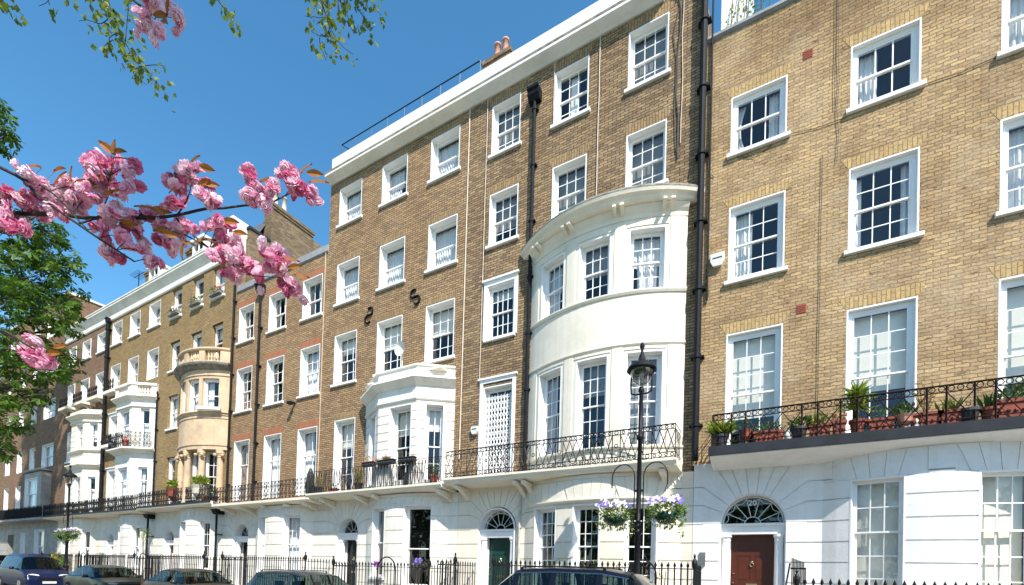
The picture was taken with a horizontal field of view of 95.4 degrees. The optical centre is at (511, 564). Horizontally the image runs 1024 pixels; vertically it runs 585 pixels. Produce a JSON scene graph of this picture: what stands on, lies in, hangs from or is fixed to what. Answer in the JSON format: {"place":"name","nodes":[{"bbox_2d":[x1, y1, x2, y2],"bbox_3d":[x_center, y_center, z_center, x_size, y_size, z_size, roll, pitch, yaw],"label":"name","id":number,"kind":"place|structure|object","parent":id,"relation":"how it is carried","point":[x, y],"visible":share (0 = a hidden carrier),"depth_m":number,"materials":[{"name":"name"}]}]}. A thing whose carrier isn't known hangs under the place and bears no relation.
{"place":"outdoors","nodes":[
{"label":"outdoors","id":0,"kind":"place"},
{"bbox_2d":[0,0,780,379],"label":"sky","id":1,"kind":"structure","parent":0,"point":[261,97],"materials":[{"name":"blue"}]},
{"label":"pavement","id":2,"kind":"structure","parent":0,"visible":0},
{"bbox_2d":[62,465,77,571],"bbox_3d":[-24.773,-2.181,25.988,0.657,6.790,1.094,2,-1,-30],"label":"street lamp","id":3,"kind":"object","parent":2,"relation":"on","point":[70,475],"visible":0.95,"depth_m":25.95,"materials":[{"name":"black metal"}]},
{"bbox_2d":[75,551,144,570],"bbox_3d":[-23.822,0.235,27.564,6.660,2.070,1.280,1,-1,29],"label":"area railing","id":4,"kind":"object","parent":2,"relation":"on","point":[90,560],"visible":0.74,"depth_m":27.12,"materials":[{"name":"black metal"}]},
{"bbox_2d":[0,0,328,370],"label":"cherry tree","id":5,"kind":"object","parent":2,"relation":"on","point":[61,200],"visible":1,"depth_m":1.48,"materials":[{"name":"pink plant"}]},
{"bbox_2d":[127,551,219,579],"bbox_3d":[-17.368,0.350,23.945,7.660,2.090,1.280,1,-1,29],"label":"area railing","id":6,"kind":"object","parent":2,"relation":"on","point":[155,560],"visible":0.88,"depth_m":23.71,"materials":[{"name":"black metal"}]},
{"bbox_2d":[221,551,329,584],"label":"area railing","id":7,"kind":"object","parent":2,"relation":"on","point":[243,559],"visible":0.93,"depth_m":19.89,"materials":[{"name":"black metal"}]},
{"bbox_2d":[332,556,449,584],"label":"area railing","id":8,"kind":"object","parent":2,"relation":"on","point":[429,563],"visible":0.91,"depth_m":16.08,"materials":[{"name":"black metal"}]},
{"bbox_2d":[437,552,701,584],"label":"area railing","id":9,"kind":"object","parent":2,"relation":"on","point":[696,569],"visible":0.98,"depth_m":13.27,"materials":[{"name":"black metal"}]},
{"bbox_2d":[611,342,667,573],"bbox_3d":[2.856,-1.650,10.496,0.657,6.790,1.094,2,-1,-30],"label":"street lamp","id":10,"kind":"object","parent":2,"relation":"on","point":[642,367],"visible":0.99,"depth_m":10.46,"materials":[{"name":"black metal"}]},
{"bbox_2d":[595,489,635,537],"bbox_3d":[2.367,-1.159,10.739,0.971,1.176,0.855,1,-1,29],"label":"hanging basket","id":11,"kind":"object","parent":10,"relation":"hanging from","point":[616,520],"visible":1,"depth_m":10.60,"materials":[{"name":"green metal"}]},
{"bbox_2d":[644,485,688,537],"bbox_3d":[3.362,-1.154,10.185,0.952,1.187,0.880,1,-1,29],"label":"hanging basket","id":12,"kind":"object","parent":10,"relation":"hanging from","point":[668,516],"visible":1,"depth_m":10.05,"materials":[{"name":"green metal"}]},
{"bbox_2d":[793,569,1023,584],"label":"area railing","id":13,"kind":"object","parent":2,"relation":"on","point":[796,579],"visible":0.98,"depth_m":9.71,"materials":[{"name":"black metal"}]},
{"bbox_2d":[785,558,805,584],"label":"iron gate","id":14,"kind":"object","parent":13,"relation":"attached to","point":[801,570],"visible":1,"depth_m":10.53,"materials":[{"name":"black metal"}]},
{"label":"road","id":15,"kind":"structure","parent":0,"visible":0},
{"bbox_2d":[0,553,68,584],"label":"parked car","id":16,"kind":"object","parent":15,"relation":"on","point":[27,569],"visible":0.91,"depth_m":23.66,"materials":[{"name":"blue metal"}]},
{"bbox_2d":[0,98,92,464],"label":"chestnut tree","id":17,"kind":"object","parent":15,"relation":"on","point":[24,292],"visible":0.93,"depth_m":12.01,"materials":[{"name":"green plant"}]},
{"bbox_2d":[63,565,145,584],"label":"parked car","id":18,"kind":"object","parent":15,"relation":"on","point":[101,575],"visible":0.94,"depth_m":19.57,"materials":[{"name":"grey metal"}]},
{"bbox_2d":[141,568,234,584],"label":"parked car","id":19,"kind":"object","parent":15,"relation":"on","point":[184,576],"visible":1,"depth_m":16.39,"materials":[{"name":"black metal"}]},
{"bbox_2d":[247,569,348,584],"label":"parked car","id":20,"kind":"object","parent":15,"relation":"on","point":[290,577],"visible":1,"depth_m":13.42,"materials":[{"name":"silver metal"}]},
{"bbox_2d":[499,566,654,584],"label":"parked car","id":21,"kind":"object","parent":15,"relation":"on","point":[566,575],"visible":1,"depth_m":9.08,"materials":[{"name":"black metal"}]},
{"label":"ground","id":22,"kind":"structure","parent":0,"visible":0},
{"bbox_2d":[0,291,104,554],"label":"terraced house","id":23,"kind":"structure","parent":22,"relation":"on","point":[30,480],"depth_m":35.66,"materials":[{"name":"brick"}]},
{"bbox_2d":[24,477,37,507],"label":"window","id":24,"kind":"structure","parent":23,"relation":"in","point":[33,494],"depth_m":35.43,"materials":[{"name":"white glass"}]},
{"bbox_2d":[41,442,53,467],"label":"window","id":25,"kind":"structure","parent":23,"relation":"in","point":[45,451],"depth_m":35.56,"materials":[{"name":"white paint"}]},
{"bbox_2d":[41,270,143,571],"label":"terraced house","id":26,"kind":"structure","parent":22,"relation":"on","point":[81,409],"depth_m":31.00,"materials":[{"name":"white paint"}]},
{"bbox_2d":[83,236,196,578],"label":"terraced house","id":27,"kind":"structure","parent":22,"relation":"on","point":[133,356],"depth_m":27.61,"materials":[{"name":"paint"}]},
{"bbox_2d":[105,466,114,506],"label":"window","id":28,"kind":"structure","parent":27,"relation":"in","point":[110,481],"depth_m":29.81,"materials":[{"name":"white paint"}]},
{"bbox_2d":[116,466,127,505],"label":"window","id":29,"kind":"structure","parent":27,"relation":"in","point":[120,483],"depth_m":27.49,"materials":[{"name":"white paint"}]},
{"bbox_2d":[127,310,140,339],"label":"window","id":30,"kind":"structure","parent":27,"relation":"in","point":[134,318],"depth_m":28.96,"materials":[{"name":"white paint"}]},
{"bbox_2d":[128,525,140,568],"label":"window","id":31,"kind":"structure","parent":27,"relation":"in","point":[133,541],"depth_m":27.15,"materials":[{"name":"white paint"}]},
{"bbox_2d":[136,466,147,506],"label":"window","id":32,"kind":"structure","parent":27,"relation":"in","point":[141,470],"depth_m":26.84,"materials":[{"name":"white paint"}]},
{"bbox_2d":[138,408,150,446],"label":"window","id":33,"kind":"structure","parent":27,"relation":"in","point":[143,428],"depth_m":26.90,"materials":[{"name":"white paint"}]},
{"bbox_2d":[146,347,158,380],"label":"window","id":34,"kind":"structure","parent":27,"relation":"in","point":[151,358],"depth_m":27.77,"materials":[{"name":"white paint"}]},
{"bbox_2d":[146,300,160,330],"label":"window","id":35,"kind":"structure","parent":27,"relation":"in","point":[153,312],"depth_m":27.77,"materials":[{"name":"white paint"}]},
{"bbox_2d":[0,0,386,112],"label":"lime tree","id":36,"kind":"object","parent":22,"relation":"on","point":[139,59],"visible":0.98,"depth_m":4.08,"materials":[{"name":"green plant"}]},
{"bbox_2d":[136,215,264,575],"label":"terraced house","id":37,"kind":"structure","parent":22,"relation":"on","point":[197,390],"depth_m":24.08,"materials":[{"name":"brick"}]},
{"bbox_2d":[189,474,210,500],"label":"potted plant","id":38,"kind":"object","parent":37,"relation":"on","point":[196,481],"visible":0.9,"depth_m":22.96,"materials":[{"name":"green plant"}]},
{"bbox_2d":[197,520,210,569],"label":"window","id":39,"kind":"structure","parent":37,"relation":"in","point":[202,523],"depth_m":23.63,"materials":[{"name":"white paint"}]},
{"bbox_2d":[203,379,218,410],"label":"window","id":40,"kind":"structure","parent":37,"relation":"in","point":[208,387],"depth_m":23.47,"materials":[{"name":"white paint"}]},
{"bbox_2d":[211,192,328,584],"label":"terraced house","id":41,"kind":"structure","parent":22,"relation":"on","point":[271,509],"depth_m":21.57,"materials":[{"name":"orange brick"}]},
{"bbox_2d":[232,432,251,500],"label":"window","id":42,"kind":"structure","parent":41,"relation":"in","point":[241,440],"depth_m":23.06,"materials":[{"name":"white paint"}]},
{"bbox_2d":[233,359,253,414],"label":"window","id":43,"kind":"structure","parent":41,"relation":"in","point":[243,368],"depth_m":23.08,"materials":[{"name":"white paint"}]},
{"bbox_2d":[235,296,256,345],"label":"window","id":44,"kind":"structure","parent":41,"relation":"in","point":[248,306],"depth_m":23.12,"materials":[{"name":"white paint"}]},
{"bbox_2d":[255,515,265,572],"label":"window","id":45,"kind":"structure","parent":41,"relation":"in","point":[262,519],"depth_m":21.44,"materials":[{"name":"white paint"}]},
{"bbox_2d":[262,426,283,498],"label":"window","id":46,"kind":"structure","parent":41,"relation":"in","point":[271,434],"depth_m":21.96,"materials":[{"name":"white paint"}]},
{"bbox_2d":[263,348,286,407],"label":"window","id":47,"kind":"structure","parent":41,"relation":"in","point":[277,357],"depth_m":21.90,"materials":[{"name":"white paint"}]},
{"bbox_2d":[265,287,286,334],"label":"window","id":48,"kind":"structure","parent":41,"relation":"in","point":[275,294],"depth_m":21.95,"materials":[{"name":"white paint"}]},
{"bbox_2d":[281,514,300,569],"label":"window","id":49,"kind":"structure","parent":41,"relation":"in","point":[294,533],"depth_m":20.36,"materials":[{"name":"white paint"}]},
{"bbox_2d":[295,419,318,495],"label":"window","id":50,"kind":"structure","parent":41,"relation":"in","point":[304,456],"depth_m":20.76,"materials":[{"name":"white paint"}]},
{"bbox_2d":[296,336,321,398],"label":"window","id":51,"kind":"structure","parent":41,"relation":"in","point":[311,346],"depth_m":20.76,"materials":[{"name":"white paint"}]},
{"bbox_2d":[299,266,324,322],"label":"window","id":52,"kind":"structure","parent":41,"relation":"in","point":[316,276],"depth_m":20.68,"materials":[{"name":"white paint"}]},
{"bbox_2d":[305,60,481,584],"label":"terraced house","id":53,"kind":"structure","parent":22,"relation":"on","point":[394,327],"depth_m":17.78,"materials":[{"name":"beige brick"}]},
{"bbox_2d":[330,322,359,387],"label":"window","id":54,"kind":"structure","parent":53,"relation":"in","point":[349,332],"depth_m":19.63,"materials":[{"name":"white paint"}]},
{"bbox_2d":[332,410,357,490],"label":"window","id":55,"kind":"structure","parent":53,"relation":"in","point":[341,420],"depth_m":19.55,"materials":[{"name":"white paint"}]},
{"bbox_2d":[333,248,362,307],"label":"window","id":56,"kind":"structure","parent":53,"relation":"in","point":[350,261],"depth_m":19.71,"materials":[{"name":"white paint"}]},
{"bbox_2d":[336,170,364,229],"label":"window","id":57,"kind":"structure","parent":53,"relation":"in","point":[353,185],"depth_m":19.73,"materials":[{"name":"white paint"}]},
{"bbox_2d":[346,540,356,584],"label":"door","id":58,"kind":"structure","parent":53,"relation":"in","point":[352,546],"depth_m":19.31,"materials":[{"name":"black wood"}]},
{"bbox_2d":[367,413,375,486],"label":"window","id":59,"kind":"structure","parent":53,"relation":"in","point":[372,423],"depth_m":18.16,"materials":[{"name":"white paint"}]},
{"bbox_2d":[369,506,384,579],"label":"window","id":60,"kind":"structure","parent":53,"relation":"in","point":[376,512],"depth_m":17.90,"materials":[{"name":"white paint"}]},
{"bbox_2d":[372,307,405,376],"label":"window","id":61,"kind":"structure","parent":53,"relation":"in","point":[393,336],"depth_m":18.45,"materials":[{"name":"white paint"}]},
{"bbox_2d":[375,228,407,291],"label":"window","id":62,"kind":"structure","parent":53,"relation":"in","point":[390,266],"depth_m":18.50,"materials":[{"name":"white paint"}]},
{"bbox_2d":[378,145,410,208],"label":"window","id":63,"kind":"structure","parent":53,"relation":"in","point":[397,161],"depth_m":18.53,"materials":[{"name":"white paint"}]},
{"bbox_2d":[387,403,411,481],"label":"window","id":64,"kind":"structure","parent":53,"relation":"in","point":[394,434],"depth_m":17.05,"materials":[{"name":"white paint"}]},
{"bbox_2d":[401,505,431,584],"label":"window","id":65,"kind":"structure","parent":53,"relation":"in","point":[407,509],"depth_m":16.85,"materials":[{"name":"white paint"}]},
{"bbox_2d":[423,403,444,480],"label":"window","id":66,"kind":"structure","parent":53,"relation":"in","point":[434,413],"depth_m":16.65,"materials":[{"name":"white paint"}]},
{"bbox_2d":[421,289,458,363],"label":"window","id":67,"kind":"structure","parent":53,"relation":"in","point":[443,323],"depth_m":17.22,"materials":[{"name":"white paint"}]},
{"bbox_2d":[424,204,461,274],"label":"window","id":68,"kind":"structure","parent":53,"relation":"in","point":[445,255],"depth_m":17.28,"materials":[{"name":"white paint"}]},
{"bbox_2d":[427,116,463,185],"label":"window","id":69,"kind":"structure","parent":53,"relation":"in","point":[444,163],"depth_m":17.31,"materials":[{"name":"white paint"}]},
{"bbox_2d":[443,0,713,584],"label":"terraced house","id":70,"kind":"structure","parent":22,"relation":"on","point":[587,220],"depth_m":13.88,"materials":[{"name":"white paint"}]},
{"bbox_2d":[477,371,517,474],"bbox_3d":[-0.455,-4.572,15.688,1.510,3.460,0.430,1,-1,29],"label":"window","id":71,"kind":"structure","parent":70,"relation":"in","point":[484,437],"depth_m":15.75,"materials":[{"name":"white paint"}]},
{"bbox_2d":[488,538,509,584],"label":"door","id":72,"kind":"structure","parent":70,"relation":"in","point":[499,546],"depth_m":15.83,"materials":[{"name":"green wood"}]},
{"bbox_2d":[482,269,519,343],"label":"window","id":73,"kind":"structure","parent":70,"relation":"in","point":[508,280],"depth_m":15.79,"materials":[{"name":"white paint"}]},
{"bbox_2d":[485,172,522,250],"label":"window","id":74,"kind":"structure","parent":70,"relation":"in","point":[507,212],"depth_m":15.94,"materials":[{"name":"white paint"}]},
{"bbox_2d":[488,81,524,159],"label":"window","id":75,"kind":"structure","parent":70,"relation":"in","point":[506,129],"depth_m":16.00,"materials":[{"name":"white paint"}]},
{"bbox_2d":[533,506,556,567],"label":"window","id":76,"kind":"structure","parent":70,"relation":"in","point":[538,536],"depth_m":14.51,"materials":[{"name":"white paint"}]},
{"bbox_2d":[537,366,561,457],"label":"window","id":77,"kind":"structure","parent":70,"relation":"in","point":[547,392],"depth_m":14.62,"materials":[{"name":"white paint"}]},
{"bbox_2d":[540,252,564,319],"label":"window","id":78,"kind":"structure","parent":70,"relation":"in","point":[553,283],"depth_m":14.64,"materials":[{"name":"white paint"}]},
{"bbox_2d":[549,142,591,218],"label":"window","id":79,"kind":"structure","parent":70,"relation":"in","point":[567,191],"depth_m":14.80,"materials":[{"name":"white paint"}]},
{"bbox_2d":[550,42,594,130],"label":"window","id":80,"kind":"structure","parent":70,"relation":"in","point":[577,63],"depth_m":14.77,"materials":[{"name":"white paint"}]},
{"bbox_2d":[571,503,600,566],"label":"window","id":81,"kind":"structure","parent":70,"relation":"in","point":[576,508],"depth_m":13.49,"materials":[{"name":"white paint"}]},
{"bbox_2d":[574,355,607,449],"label":"window","id":82,"kind":"structure","parent":70,"relation":"in","point":[592,382],"depth_m":13.61,"materials":[{"name":"white paint"}]},
{"bbox_2d":[577,234,610,302],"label":"window","id":83,"kind":"structure","parent":70,"relation":"in","point":[596,264],"depth_m":13.63,"materials":[{"name":"white paint"}]},
{"bbox_2d":[623,502,657,582],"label":"window","id":84,"kind":"structure","parent":70,"relation":"in","point":[654,531],"depth_m":12.86,"materials":[{"name":"white paint"}]},
{"bbox_2d":[624,350,663,444],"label":"window","id":85,"kind":"structure","parent":70,"relation":"in","point":[652,401],"depth_m":13.10,"materials":[{"name":"white paint"}]},
{"bbox_2d":[621,105,672,186],"bbox_3d":[3.910,-11.763,13.514,1.470,2.190,0.469,1,-1,29],"label":"window","id":86,"kind":"structure","parent":70,"relation":"in","point":[646,162],"depth_m":13.61,"materials":[{"name":"white paint"}]},
{"bbox_2d":[628,225,666,289],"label":"window","id":87,"kind":"structure","parent":70,"relation":"in","point":[645,254],"depth_m":13.12,"materials":[{"name":"white paint"}]},
{"bbox_2d":[624,0,673,94],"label":"window","id":88,"kind":"structure","parent":70,"relation":"in","point":[648,61],"depth_m":13.64,"materials":[{"name":"white paint"}]},
{"bbox_2d":[692,0,1023,584],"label":"terraced house","id":89,"kind":"structure","parent":22,"relation":"on","point":[867,195],"depth_m":10.84,"materials":[{"name":"brown brick"}]},
{"bbox_2d":[702,418,740,445],"bbox_3d":[5.175,-3.264,11.541,0.907,0.735,0.913,1,-1,10],"label":"potted plant","id":90,"kind":"object","parent":89,"relation":"on","point":[718,427],"visible":0.93,"depth_m":11.39,"materials":[{"name":"green plant"}]},
{"bbox_2d":[724,0,769,27],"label":"climbing plant","id":91,"kind":"object","parent":89,"relation":"on","point":[743,10],"visible":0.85,"depth_m":12.31,"materials":[{"name":"green plant"}]},
{"bbox_2d":[730,535,773,584],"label":"door","id":92,"kind":"structure","parent":89,"relation":"in","point":[752,556],"depth_m":12.08,"materials":[{"name":"red wood"}]},
{"bbox_2d":[721,311,789,444],"bbox_3d":[6.184,-4.590,11.956,1.600,3.370,0.395,1,-1,29],"label":"window","id":93,"kind":"structure","parent":89,"relation":"in","point":[753,367],"depth_m":12.05,"materials":[{"name":"white paint"}]},
{"bbox_2d":[723,177,792,286],"bbox_3d":[6.301,-8.447,12.032,1.600,2.330,0.415,1,-1,29],"label":"window","id":94,"kind":"structure","parent":89,"relation":"in","point":[740,242],"depth_m":12.09,"materials":[{"name":"white paint"}]},
{"bbox_2d":[725,61,794,159],"bbox_3d":[6.393,-11.605,12.087,1.600,1.890,0.415,1,-1,29],"label":"window","id":95,"kind":"structure","parent":89,"relation":"in","point":[776,80],"depth_m":12.05,"materials":[{"name":"white paint"}]},
{"bbox_2d":[751,419,781,441],"bbox_3d":[6.019,-3.171,11.073,0.632,0.582,0.395,1,-1,38],"label":"potted plant","id":96,"kind":"object","parent":89,"relation":"on","point":[771,433],"visible":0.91,"depth_m":11.01,"materials":[{"name":"green plant"}]},
{"bbox_2d":[786,415,813,437],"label":"potted plant","id":97,"kind":"object","parent":89,"relation":"on","point":[793,430],"visible":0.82,"depth_m":10.65,"materials":[{"name":"green plant"}]},
{"bbox_2d":[807,412,834,436],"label":"potted plant","id":98,"kind":"object","parent":89,"relation":"on","point":[812,426],"visible":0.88,"depth_m":10.48,"materials":[{"name":"green plant"}]},
{"bbox_2d":[839,380,879,431],"bbox_3d":[7.582,-3.475,10.218,0.756,1.251,0.777,3,-1,-42],"label":"potted plant","id":99,"kind":"object","parent":89,"relation":"on","point":[855,390],"visible":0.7,"depth_m":10.16,"materials":[{"name":"green plant"}]},
{"bbox_2d":[848,475,905,584],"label":"window","id":100,"kind":"structure","parent":89,"relation":"in","point":[877,515],"depth_m":10.42,"materials":[{"name":"white paint"}]},
{"bbox_2d":[865,406,898,430],"bbox_3d":[7.928,-3.130,9.988,0.362,0.573,0.593,3,-1,-44],"label":"potted plant","id":101,"kind":"object","parent":89,"relation":"on","point":[889,420],"visible":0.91,"depth_m":9.94,"materials":[{"name":"green plant"}]},
{"bbox_2d":[839,281,926,432],"bbox_3d":[8.430,-4.547,10.697,1.610,3.370,0.395,1,-1,29],"label":"window","id":102,"kind":"structure","parent":89,"relation":"in","point":[881,350],"depth_m":10.75,"materials":[{"name":"white paint"}]},
{"bbox_2d":[841,132,928,256],"bbox_3d":[8.547,-8.404,10.773,1.610,2.330,0.415,1,-1,29],"label":"window","id":103,"kind":"structure","parent":89,"relation":"in","point":[908,150],"depth_m":10.71,"materials":[{"name":"white paint"}]},
{"bbox_2d":[843,2,930,115],"bbox_3d":[8.638,-11.562,10.828,1.610,1.890,0.414,1,-1,29],"label":"window","id":104,"kind":"structure","parent":89,"relation":"in","point":[864,74],"depth_m":10.80,"materials":[{"name":"white paint"}]},
{"bbox_2d":[890,401,918,426],"bbox_3d":[8.281,-3.138,9.823,0.440,0.603,0.420,2,-1,-1],"label":"potted plant","id":105,"kind":"object","parent":89,"relation":"on","point":[902,416],"visible":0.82,"depth_m":9.75,"materials":[{"name":"green plant"}]},
{"bbox_2d":[910,381,943,426],"bbox_3d":[8.566,-3.320,9.642,0.520,0.978,0.220,1,-1,29],"label":"potted plant","id":106,"kind":"object","parent":89,"relation":"on","point":[933,415],"visible":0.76,"depth_m":9.60,"materials":[{"name":"green plant"}]},
{"bbox_2d":[934,396,963,423],"bbox_3d":[8.867,-3.105,9.472,0.448,0.560,0.231,1,-1,29],"label":"potted plant","id":107,"kind":"object","parent":89,"relation":"on","point":[956,413],"visible":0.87,"depth_m":9.40,"materials":[{"name":"green plant"}]},
{"bbox_2d":[976,392,1001,418],"bbox_3d":[9.378,-3.089,9.185,0.357,0.546,0.300,1,-1,29],"label":"potted plant","id":108,"kind":"object","parent":89,"relation":"on","point":[988,407],"visible":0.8,"depth_m":9.13,"materials":[{"name":"green plant"}]},
{"bbox_2d":[977,469,1023,584],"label":"window","id":109,"kind":"structure","parent":89,"relation":"in","point":[1000,557],"depth_m":9.45,"materials":[{"name":"white glass"}]},
{"bbox_2d":[989,261,1023,398],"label":"window","id":110,"kind":"structure","parent":89,"relation":"in","point":[1011,301],"depth_m":9.70,"materials":[{"name":"white paint"}]},
{"bbox_2d":[990,100,1023,218],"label":"window","id":111,"kind":"structure","parent":89,"relation":"in","point":[1011,116],"depth_m":9.76,"materials":[{"name":"white paint"}]},
{"bbox_2d":[992,385,1023,417],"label":"potted plant","id":112,"kind":"object","parent":89,"relation":"on","point":[1009,407],"visible":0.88,"depth_m":8.97,"materials":[{"name":"green plant"}]},
{"bbox_2d":[996,0,1023,59],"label":"window","id":113,"kind":"structure","parent":89,"relation":"in","point":[1012,22],"depth_m":9.82,"materials":[{"name":"white paint"}]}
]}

